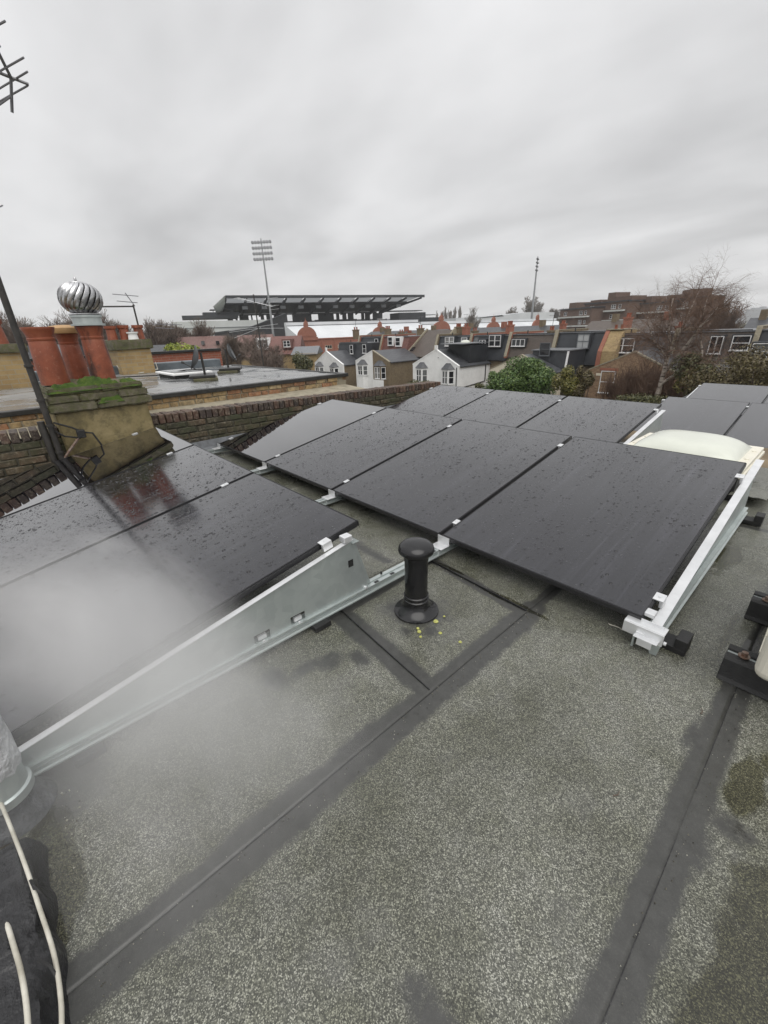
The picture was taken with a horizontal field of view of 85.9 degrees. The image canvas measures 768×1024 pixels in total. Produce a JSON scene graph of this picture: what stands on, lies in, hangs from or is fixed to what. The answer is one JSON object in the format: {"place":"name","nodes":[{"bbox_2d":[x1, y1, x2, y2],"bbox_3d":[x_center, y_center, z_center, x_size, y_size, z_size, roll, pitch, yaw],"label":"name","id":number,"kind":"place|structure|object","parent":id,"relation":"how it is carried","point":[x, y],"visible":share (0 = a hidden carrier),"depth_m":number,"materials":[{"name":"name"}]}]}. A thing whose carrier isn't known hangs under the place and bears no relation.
{"place":"outdoors","nodes":[
{"label":"outdoors","id":0,"kind":"place"},
{"bbox_2d":[0,0,767,338],"label":"sky","id":1,"kind":"structure","parent":0,"point":[434,149],"materials":[{"name":"grey"}]},
{"bbox_2d":[444,312,553,320],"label":"stand roof","id":2,"kind":"structure","parent":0,"point":[527,315],"depth_m":217.59,"materials":[{"name":"metal"}]},
{"bbox_3d":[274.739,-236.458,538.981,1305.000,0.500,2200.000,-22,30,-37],"label":"ground","id":3,"kind":"structure","parent":0,"visible":0},
{"bbox_2d":[0,311,37,345],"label":"bare tree","id":4,"kind":"object","parent":3,"relation":"on","point":[7,329],"visible":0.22,"depth_m":55.36,"materials":[{"name":"brown plant"}]},
{"bbox_2d":[143,316,171,344],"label":"bare tree","id":5,"kind":"object","parent":3,"relation":"on","point":[154,335],"visible":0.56,"depth_m":73.72,"materials":[{"name":"brown plant"}]},
{"bbox_2d":[0,359,365,439],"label":"neighbour house","id":6,"kind":"structure","parent":3,"relation":"on","point":[19,408],"depth_m":6.57,"materials":[{"name":"brick"}]},
{"bbox_2d":[0,319,31,389],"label":"chimney stack","id":7,"kind":"object","parent":6,"relation":"on","point":[13,373],"visible":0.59,"depth_m":6.97,"materials":[{"name":"brick"}]},
{"bbox_2d":[155,368,211,378],"bbox_3d":[-3.977,-2.753,8.187,0.740,0.115,1.100,-22,30,-37],"label":"roof hatch","id":8,"kind":"object","parent":6,"relation":"on","point":[175,374],"visible":0.88,"depth_m":7.86,"materials":[{"name":"plastic"}]},
{"bbox_2d":[181,345,217,381],"bbox_3d":[-3.249,-2.608,7.212,0.544,0.591,0.520,-11,25,-20],"label":"satellite dish","id":9,"kind":"object","parent":6,"relation":"on","point":[205,377],"visible":1,"depth_m":7.12,"materials":[{"name":"metal"}]},
{"bbox_2d":[217,343,241,373],"bbox_3d":[-3.237,-3.218,8.620,0.501,0.570,0.520,-7,24,-10],"label":"satellite dish","id":10,"kind":"object","parent":6,"relation":"on","point":[228,369],"visible":1,"depth_m":8.54,"materials":[{"name":"metal"}]},
{"bbox_2d":[180,317,214,338],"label":"bare tree","id":11,"kind":"object","parent":3,"relation":"on","point":[200,331],"visible":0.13,"depth_m":81.27,"materials":[{"name":"brown plant"}]},
{"bbox_2d":[173,336,234,363],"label":"tiled house","id":12,"kind":"structure","parent":3,"relation":"on","point":[206,342],"depth_m":79.67,"materials":[{"name":"pink tile"}]},
{"bbox_2d":[171,320,265,334],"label":"stadium stand","id":13,"kind":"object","parent":3,"relation":"on","point":[219,326],"visible":0.25,"depth_m":158.65,"materials":[{"name":"white metal"}]},
{"bbox_2d":[212,332,248,365],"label":"bare tree","id":14,"kind":"object","parent":3,"relation":"on","point":[233,344],"visible":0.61,"depth_m":60.67,"materials":[{"name":"brown plant"}]},
{"bbox_2d":[214,313,287,339],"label":"stadium bank","id":15,"kind":"structure","parent":3,"relation":"on","point":[279,321],"depth_m":152.05,"materials":[{"name":"metal"}]},
{"bbox_2d":[251,238,274,335],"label":"floodlight mast","id":16,"kind":"object","parent":3,"relation":"on","point":[262,253],"visible":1,"depth_m":136.62,"materials":[{"name":"grey metal"}]},
{"bbox_2d":[237,329,289,365],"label":"bare tree","id":17,"kind":"object","parent":3,"relation":"on","point":[257,344],"visible":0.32,"depth_m":57.12,"materials":[{"name":"brown plant"}]},
{"bbox_2d":[240,346,286,367],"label":"bare tree","id":18,"kind":"object","parent":3,"relation":"on","point":[272,360],"visible":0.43,"depth_m":53.03,"materials":[{"name":"brown plant"}]},
{"bbox_2d":[268,335,304,368],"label":"tiled house","id":19,"kind":"structure","parent":3,"relation":"on","point":[289,343],"depth_m":73.54,"materials":[{"name":"red tile"}]},
{"bbox_2d":[292,351,313,369],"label":"garden shrub","id":20,"kind":"object","parent":3,"relation":"on","point":[301,362],"visible":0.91,"depth_m":55.69,"materials":[{"name":"green plant"}]},
{"bbox_2d":[291,346,322,369],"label":"tiled house","id":21,"kind":"structure","parent":3,"relation":"on","point":[314,353],"depth_m":70.02,"materials":[{"name":"grey tile"}]},
{"bbox_2d":[213,295,424,321],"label":"stadium stand","id":22,"kind":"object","parent":3,"relation":"on","point":[297,308],"visible":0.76,"depth_m":184.32,"materials":[{"name":"metal"}]},
{"bbox_2d":[182,309,238,319],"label":"stadium annex","id":23,"kind":"object","parent":22,"relation":"on","point":[218,316],"visible":0.96,"depth_m":166.22,"materials":[{"name":"metal"}]},
{"bbox_2d":[385,310,438,321],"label":"stadium annex","id":24,"kind":"object","parent":22,"relation":"on","point":[415,315],"visible":0.75,"depth_m":189.04,"materials":[{"name":"metal"}]},
{"bbox_2d":[314,347,356,386],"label":"wing","id":25,"kind":"structure","parent":3,"relation":"on","point":[342,361],"depth_m":61.07,"materials":[{"name":"white paint"}]},
{"bbox_2d":[338,340,379,359],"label":"terrace house","id":26,"kind":"structure","parent":3,"relation":"on","point":[356,350],"depth_m":61.43,"materials":[{"name":"grey tile"}]},
{"bbox_2d":[355,350,373,388],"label":"wing","id":27,"kind":"structure","parent":3,"relation":"on","point":[364,372],"depth_m":55.84,"materials":[{"name":"white paint"}]},
{"bbox_2d":[0,394,767,1023],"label":"flat roof","id":28,"kind":"structure","parent":3,"relation":"on","point":[502,858],"depth_m":1.19,"materials":[{"name":"fabric"}]},
{"bbox_2d":[0,715,57,846],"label":"boiler flue","id":29,"kind":"object","parent":28,"relation":"on","point":[27,797],"visible":0.94,"depth_m":1.20,"materials":[{"name":"metal"}]},
{"bbox_2d":[0,837,70,1023],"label":"roof kerb","id":30,"kind":"structure","parent":28,"relation":"on","point":[19,912],"depth_m":0.92,"materials":[{"name":"black rubber"}]},
{"bbox_2d":[5,922,30,1023],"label":"coaxial cable","id":31,"kind":"object","parent":30,"relation":"on","point":[21,973],"visible":1,"depth_m":0.84,"materials":[{"name":"white plastic"}]},
{"bbox_2d":[0,802,64,1023],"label":"coaxial cable","id":32,"kind":"object","parent":30,"relation":"on","point":[51,945],"visible":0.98,"depth_m":0.92,"materials":[{"name":"white plastic"}]},
{"bbox_2d":[39,376,153,456],"bbox_3d":[-3.128,-0.988,4.580,0.922,1.038,0.915,-22,30,-37],"label":"chimney stack","id":33,"kind":"object","parent":28,"relation":"on","point":[106,411],"visible":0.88,"depth_m":4.20,"materials":[{"name":"brick"}]},
{"bbox_2d":[19,327,70,385],"bbox_3d":[-3.346,-1.545,4.096,0.273,0.530,0.273,-22,30,-37],"label":"chimney pot","id":34,"kind":"object","parent":33,"relation":"on","point":[49,363],"visible":0.98,"depth_m":4.02,"materials":[{"name":"ceramic"}]},
{"bbox_2d":[0,277,101,461],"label":"aerial mast","id":35,"kind":"object","parent":33,"relation":"attached to","point":[49,425],"visible":0.91,"depth_m":3.86,"materials":[{"name":"metal"}]},
{"bbox_2d":[0,20,28,206],"bbox_3d":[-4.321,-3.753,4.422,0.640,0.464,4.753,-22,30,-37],"label":"tv aerial","id":36,"kind":"object","parent":35,"relation":"attached to","point":[12,79],"visible":1,"depth_m":3.26,"materials":[{"name":"metal"}]},
{"bbox_2d":[48,325,89,378],"bbox_3d":[-3.387,-1.731,4.476,0.320,0.547,0.320,-22,30,-37],"label":"chimney pot","id":37,"kind":"object","parent":33,"relation":"on","point":[66,336],"visible":0.83,"depth_m":4.41,"materials":[{"name":"ceramic"}]},
{"bbox_2d":[74,326,116,378],"bbox_3d":[-3.009,-1.657,4.323,0.251,0.530,0.251,-22,30,-37],"label":"chimney pot","id":38,"kind":"object","parent":33,"relation":"on","point":[97,358],"visible":0.89,"depth_m":4.25,"materials":[{"name":"ceramic"}]},
{"bbox_2d":[57,277,105,325],"bbox_3d":[-3.026,-2.101,4.127,0.380,0.435,0.376,-22,30,-37],"label":"chimney cowl","id":39,"kind":"object","parent":38,"relation":"on","point":[81,302],"visible":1,"depth_m":4.04,"materials":[{"name":"metal"}]},
{"bbox_2d":[0,404,395,479],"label":"lead flashing","id":40,"kind":"object","parent":28,"relation":"on","point":[208,444],"depth_m":5.14,"materials":[{"name":"grey metal"}]},
{"bbox_2d":[0,381,440,478],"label":"party wall","id":41,"kind":"structure","parent":28,"relation":"on","point":[24,453],"depth_m":5.16,"materials":[{"name":"brick"}]},
{"bbox_2d":[250,462,276,473],"bbox_3d":[-0.598,-0.792,4.621,6.431,0.361,0.130,-22,30,-37],"label":"mounting rail","id":42,"kind":"object","parent":28,"relation":"on","point":[264,468],"visible":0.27,"depth_m":4.14,"materials":[{"name":"metal"}]},
{"bbox_2d":[0,427,193,518],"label":"solar panel","id":43,"kind":"object","parent":42,"relation":"on","point":[36,486],"visible":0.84,"depth_m":3.58,"materials":[{"name":"black glass"}]},
{"bbox_2d":[0,445,253,587],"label":"solar panel","id":44,"kind":"object","parent":42,"relation":"on","point":[38,537],"visible":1,"depth_m":2.75,"materials":[{"name":"black glass"}]},
{"bbox_2d":[219,399,385,462],"bbox_3d":[-0.971,-1.042,4.999,1.723,0.044,1.190,-32,36,-32],"label":"solar panel","id":45,"kind":"object","parent":42,"relation":"on","point":[268,442],"visible":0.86,"depth_m":4.90,"materials":[{"name":"black glass"}]},
{"bbox_2d":[265,408,461,490],"bbox_3d":[-0.184,-0.717,4.198,1.723,0.043,1.160,-32,36,-32],"label":"solar panel","id":46,"kind":"object","parent":42,"relation":"on","point":[337,458],"visible":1,"depth_m":4.09,"materials":[{"name":"black glass"}]},
{"bbox_2d":[389,385,494,415],"bbox_3d":[0.744,-1.683,6.422,1.723,0.044,1.190,-32,36,-32],"label":"solar panel","id":47,"kind":"object","parent":42,"relation":"on","point":[442,400],"visible":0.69,"depth_m":6.48,"materials":[{"name":"black glass"}]},
{"bbox_2d":[315,489,344,504],"bbox_3d":[0.178,-0.472,3.830,6.431,0.361,0.130,-22,30,-37],"label":"mounting rail","id":48,"kind":"object","parent":28,"relation":"on","point":[331,497],"visible":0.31,"depth_m":3.35,"materials":[{"name":"metal"}]},
{"bbox_2d":[0,473,358,739],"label":"solar panel","id":49,"kind":"object","parent":48,"relation":"on","point":[77,626],"visible":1,"depth_m":1.88,"materials":[{"name":"black glass"}]},
{"bbox_2d":[332,419,571,536],"bbox_3d":[0.593,-0.397,3.406,1.723,0.043,1.160,-32,36,-32],"label":"solar panel","id":50,"kind":"object","parent":48,"relation":"on","point":[443,482],"visible":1,"depth_m":3.27,"materials":[{"name":"black glass"}]},
{"bbox_2d":[445,390,566,427],"bbox_3d":[1.531,-1.359,5.620,1.723,0.043,1.160,-32,36,-32],"label":"solar panel","id":51,"kind":"object","parent":48,"relation":"attached to","point":[509,408],"visible":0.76,"depth_m":5.68,"materials":[{"name":"black glass"}]},
{"bbox_2d":[518,396,661,442],"bbox_3d":[2.308,-1.038,4.828,1.723,0.044,1.164,-32,36,-32],"label":"solar panel","id":52,"kind":"object","parent":48,"relation":"on","point":[615,421],"visible":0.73,"depth_m":4.88,"materials":[{"name":"black glass"}]},
{"bbox_2d":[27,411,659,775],"bbox_3d":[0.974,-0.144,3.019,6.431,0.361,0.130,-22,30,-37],"label":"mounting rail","id":53,"kind":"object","parent":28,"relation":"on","point":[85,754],"visible":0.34,"depth_m":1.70,"materials":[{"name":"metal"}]},
{"bbox_2d":[18,533,370,773],"bbox_3d":[-0.717,0.494,1.611,1.700,0.367,0.046,-22,30,-37],"label":"side plate","id":54,"kind":"object","parent":53,"relation":"attached to","point":[334,575],"visible":0.97,"depth_m":1.67,"materials":[{"name":"metal"}]},
{"bbox_2d":[442,436,746,619],"bbox_3d":[1.371,-0.076,2.614,1.723,0.044,1.164,-32,36,-32],"label":"solar panel","id":55,"kind":"object","parent":53,"relation":"on","point":[618,527],"visible":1,"depth_m":2.45,"materials":[{"name":"black glass"}]},
{"bbox_2d":[623,410,665,443],"bbox_3d":[2.719,-0.814,4.436,1.700,0.340,0.043,-22,30,-37],"label":"side plate","id":56,"kind":"object","parent":53,"relation":"attached to","point":[653,425],"visible":0.31,"depth_m":4.66,"materials":[{"name":"metal"}]},
{"bbox_2d":[61,554,765,1023],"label":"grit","id":57,"kind":"object","parent":28,"relation":"on","point":[287,820],"visible":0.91,"depth_m":1.20,"materials":[{"name":"grey gravel"}]},
{"bbox_2d":[394,537,438,623],"bbox_3d":[0.157,0.315,2.006,0.224,0.390,0.224,-22,30,-37],"label":"vent pipe","id":58,"kind":"object","parent":28,"relation":"on","point":[415,605],"visible":1,"depth_m":1.97,"materials":[{"name":"black plastic"}]},
{"bbox_2d":[633,396,749,434],"bbox_3d":[4.811,-1.499,6.489,1.723,0.044,1.190,-32,36,-32],"label":"solar panel","id":59,"kind":"object","parent":28,"relation":"on","point":[720,417],"visible":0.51,"depth_m":6.47,"materials":[{"name":"black glass"}]},
{"bbox_2d":[628,430,764,500],"bbox_3d":[2.736,-0.504,3.727,0.920,0.393,0.940,-22,30,-37],"label":"rooflight","id":60,"kind":"object","parent":28,"relation":"on","point":[708,445],"visible":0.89,"depth_m":3.50,"materials":[{"name":"white plastic"}]},
{"bbox_2d":[633,477,765,656],"bbox_3d":[1.839,0.159,2.260,1.975,0.361,0.195,-22,30,-37],"label":"mounting rail","id":61,"kind":"object","parent":28,"relation":"on","point":[680,644],"visible":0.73,"depth_m":1.99,"materials":[{"name":"metal"}]},
{"bbox_2d":[622,608,668,655],"bbox_3d":[1.137,0.511,1.783,0.122,0.148,0.166,-22,30,-37],"label":"rail end cap","id":62,"kind":"object","parent":61,"relation":"attached to","point":[632,625],"visible":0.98,"depth_m":1.76,"materials":[{"name":"metal"}]},
{"bbox_2d":[652,459,763,626],"bbox_3d":[1.866,0.087,2.295,1.950,0.385,0.042,-22,30,-37],"label":"side plate","id":63,"kind":"object","parent":61,"relation":"attached to","point":[733,509],"visible":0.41,"depth_m":2.22,"materials":[{"name":"metal"}]},
{"bbox_2d":[688,383,767,416],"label":"solar panel","id":64,"kind":"object","parent":28,"relation":"on","point":[738,393],"visible":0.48,"depth_m":8.04,"materials":[{"name":"black glass"}]},
{"bbox_2d":[716,644,767,700],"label":"support foot","id":65,"kind":"object","parent":28,"relation":"on","point":[735,670],"visible":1,"depth_m":1.58},
{"bbox_2d":[738,596,767,680],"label":"air unit","id":66,"kind":"object","parent":65,"relation":"on","point":[761,667],"visible":1,"depth_m":1.44,"materials":[{"name":"beige plastic"}]},
{"bbox_2d":[725,403,767,447],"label":"solar panel","id":67,"kind":"object","parent":28,"relation":"on","point":[750,427],"visible":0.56,"depth_m":5.85,"materials":[{"name":"black glass"}]},
{"bbox_2d":[729,482,767,499],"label":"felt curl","id":68,"kind":"object","parent":28,"relation":"on","point":[759,490],"visible":0.59,"depth_m":3.20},
{"bbox_2d":[744,591,767,625],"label":"support foot","id":69,"kind":"object","parent":28,"relation":"on","point":[757,610],"visible":1,"depth_m":1.92},
{"bbox_2d":[372,348,420,387],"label":"wing","id":70,"kind":"structure","parent":3,"relation":"on","point":[391,367],"depth_m":54.01,"materials":[{"name":"brown brick"}]},
{"bbox_2d":[379,333,420,349],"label":"terrace house","id":71,"kind":"structure","parent":3,"relation":"on","point":[407,341],"depth_m":58.96,"materials":[{"name":"red tile"}]},
{"bbox_2d":[297,312,539,353],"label":"stadium facade","id":72,"kind":"structure","parent":3,"relation":"on","point":[309,335],"depth_m":124.25,"materials":[{"name":"red brick"}]},
{"bbox_2d":[284,320,429,337],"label":"stand roof","id":73,"kind":"structure","parent":72,"relation":"attached to","point":[333,329],"depth_m":136.73,"materials":[{"name":"metal"}]},
{"bbox_2d":[418,318,558,329],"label":"stand roof","id":74,"kind":"structure","parent":72,"relation":"attached to","point":[516,322],"depth_m":177.11,"materials":[{"name":"metal"}]},
{"bbox_2d":[408,328,456,357],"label":"terrace house","id":75,"kind":"structure","parent":3,"relation":"on","point":[423,345],"depth_m":57.02,"materials":[{"name":"brown tile"}]},
{"bbox_2d":[413,345,490,388],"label":"wing","id":76,"kind":"structure","parent":3,"relation":"on","point":[448,367],"depth_m":46.79,"materials":[{"name":"white paint"}]},
{"bbox_2d":[443,340,486,362],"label":"dormer","id":77,"kind":"object","parent":76,"relation":"on","point":[468,351],"visible":1,"depth_m":46.65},
{"bbox_2d":[433,332,471,349],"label":"terrace house","id":78,"kind":"structure","parent":3,"relation":"on","point":[441,339],"depth_m":52.48,"materials":[{"name":"grey"}]},
{"bbox_2d":[469,332,508,367],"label":"terrace house","id":79,"kind":"structure","parent":3,"relation":"on","point":[496,343],"depth_m":47.78,"materials":[{"name":"grey brick"}]},
{"bbox_2d":[468,320,567,332],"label":"terrace row","id":80,"kind":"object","parent":3,"relation":"on","point":[541,326],"visible":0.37,"depth_m":77.13,"materials":[{"name":"stone"}]},
{"bbox_2d":[482,356,559,394],"bbox_3d":[11.680,-9.244,35.408,4.978,7.821,6.766,-22,30,-37],"label":"evergreen bush","id":81,"kind":"object","parent":3,"relation":"on","point":[530,374],"visible":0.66,"depth_m":33.16,"materials":[{"name":"green plant"}]},
{"bbox_2d":[489,354,561,394],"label":"wing","id":82,"kind":"structure","parent":3,"relation":"on","point":[499,367],"depth_m":39.40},
{"bbox_2d":[531,343,586,376],"bbox_3d":[17.046,-15.003,40.668,4.020,3.296,3.784,-22,30,-37],"label":"dormer","id":83,"kind":"object","parent":82,"relation":"on","point":[561,358],"visible":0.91,"depth_m":39.30,"materials":[{"name":"black tile"}]},
{"bbox_2d":[504,330,554,360],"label":"terrace house","id":84,"kind":"structure","parent":3,"relation":"on","point":[522,342],"depth_m":45.14,"materials":[{"name":"brown tile"}]},
{"bbox_2d":[550,365,580,395],"bbox_3d":[13.843,-7.576,32.030,1.912,7.305,2.456,-22,30,-37],"label":"yellow shrub","id":85,"kind":"object","parent":3,"relation":"on","point":[567,383],"visible":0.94,"depth_m":30.70,"materials":[{"name":"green plant"}]},
{"bbox_2d":[551,328,605,396],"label":"terrace house","id":86,"kind":"structure","parent":3,"relation":"on","point":[589,340],"depth_m":40.70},
{"bbox_2d":[558,302,605,328],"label":"flats block","id":87,"kind":"structure","parent":3,"relation":"on","point":[576,315],"depth_m":143.05,"materials":[{"name":"brown brick"}]},
{"bbox_2d":[571,365,594,397],"bbox_3d":[14.595,-7.242,31.189,1.859,7.323,1.698,-22,30,-37],"label":"brown shrub","id":88,"kind":"object","parent":3,"relation":"on","point":[587,380],"visible":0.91,"depth_m":29.83,"materials":[{"name":"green plant"}]},
{"bbox_2d":[583,292,646,320],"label":"flats block","id":89,"kind":"structure","parent":3,"relation":"on","point":[613,302],"depth_m":133.98,"materials":[{"name":"brown brick"}]},
{"bbox_2d":[585,349,682,398],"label":"wing","id":90,"kind":"structure","parent":3,"relation":"on","point":[600,372],"depth_m":33.76,"materials":[{"name":"brown brick"}]},
{"bbox_2d":[595,363,673,400],"bbox_3d":[17.930,-6.860,30.039,4.484,7.747,4.816,-22,30,-37],"label":"bare shrub","id":91,"kind":"object","parent":3,"relation":"on","point":[611,390],"visible":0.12,"depth_m":29.43,"materials":[{"name":"brown plant"}]},
{"bbox_2d":[611,392,666,403],"bbox_3d":[15.966,-4.482,26.342,1.788,6.104,3.697,-22,30,-37],"label":"garden shrub","id":92,"kind":"object","parent":3,"relation":"on","point":[638,398],"visible":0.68,"depth_m":25.06,"materials":[{"name":"green plant"}]},
{"bbox_2d":[585,311,697,331],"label":"terrace row","id":93,"kind":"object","parent":3,"relation":"on","point":[602,325],"visible":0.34,"depth_m":63.32,"materials":[{"name":"brown tile"}]},
{"bbox_2d":[608,352,683,400],"bbox_3d":[17.578,-6.764,29.043,4.176,8.402,5.412,-3,24,-2],"label":"bare shrub","id":94,"kind":"object","parent":3,"relation":"on","point":[643,386],"visible":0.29,"depth_m":27.63,"materials":[{"name":"brown plant"}]},
{"bbox_2d":[618,329,674,356],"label":"terrace house","id":95,"kind":"structure","parent":3,"relation":"on","point":[622,352],"depth_m":37.62,"materials":[{"name":"brick"}]},
{"bbox_2d":[595,324,636,365],"bbox_3d":[22.198,-15.646,39.535,4.600,4.240,1.570,-22,30,-37],"label":"party stack","id":96,"kind":"object","parent":95,"relation":"on","point":[610,337],"visible":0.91,"depth_m":38.44,"materials":[{"name":"beige brick"}]},
{"bbox_2d":[636,294,684,318],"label":"flats block","id":97,"kind":"structure","parent":3,"relation":"on","point":[647,303],"depth_m":128.59,"materials":[{"name":"brown brick"}]},
{"bbox_2d":[604,246,764,400],"bbox_3d":[17.782,-8.547,25.538,6.178,14.263,9.448,-22,30,-37],"label":"birch tree","id":98,"kind":"object","parent":3,"relation":"on","point":[667,350],"visible":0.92,"depth_m":24.32,"materials":[{"name":"brown plant"}]},
{"bbox_2d":[670,352,723,395],"bbox_3d":[18.697,-5.471,25.498,2.909,8.402,3.014,-22,30,-37],"label":"garden shrub","id":99,"kind":"object","parent":3,"relation":"on","point":[687,359],"visible":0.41,"depth_m":24.15,"materials":[{"name":"green plant"}]},
{"bbox_2d":[676,288,724,328],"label":"flats block","id":100,"kind":"structure","parent":3,"relation":"on","point":[681,303],"depth_m":116.26,"materials":[{"name":"brown brick"}]},
{"bbox_2d":[672,327,755,380],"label":"terrace house","id":101,"kind":"structure","parent":3,"relation":"on","point":[723,338],"depth_m":33.19,"materials":[{"name":"brown tile"}]},
{"bbox_2d":[679,343,767,392],"bbox_3d":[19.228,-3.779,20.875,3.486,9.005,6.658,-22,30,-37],"label":"brown hedge","id":102,"kind":"object","parent":3,"relation":"on","point":[755,368],"visible":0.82,"depth_m":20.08,"materials":[{"name":"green plant"}]},
{"bbox_2d":[705,294,751,328],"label":"bare tree","id":103,"kind":"object","parent":3,"relation":"on","point":[733,323],"visible":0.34,"depth_m":53.73,"materials":[{"name":"plant"}]},
{"bbox_2d":[728,325,767,382],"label":"terrace house","id":104,"kind":"structure","parent":3,"relation":"on","point":[759,336],"depth_m":31.58,"materials":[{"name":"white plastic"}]},
{"bbox_3d":[-14.599,1.558,11.577,16.000,9.000,14.000,-22,30,-37],"label":"far flat roof","id":105,"kind":"object","parent":3,"relation":"on","visible":0},
{"bbox_2d":[30,348,222,370],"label":"parapet wall","id":106,"kind":"structure","parent":105,"relation":"on","point":[178,355],"depth_m":13.18,"materials":[{"name":"red brick"}]},
{"bbox_2d":[103,325,155,374],"bbox_3d":[-5.720,-3.332,9.412,0.799,1.690,0.981,-22,30,-37],"label":"chimney stack","id":107,"kind":"object","parent":105,"relation":"on","point":[130,353],"visible":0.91,"depth_m":9.01,"materials":[{"name":"brick"}]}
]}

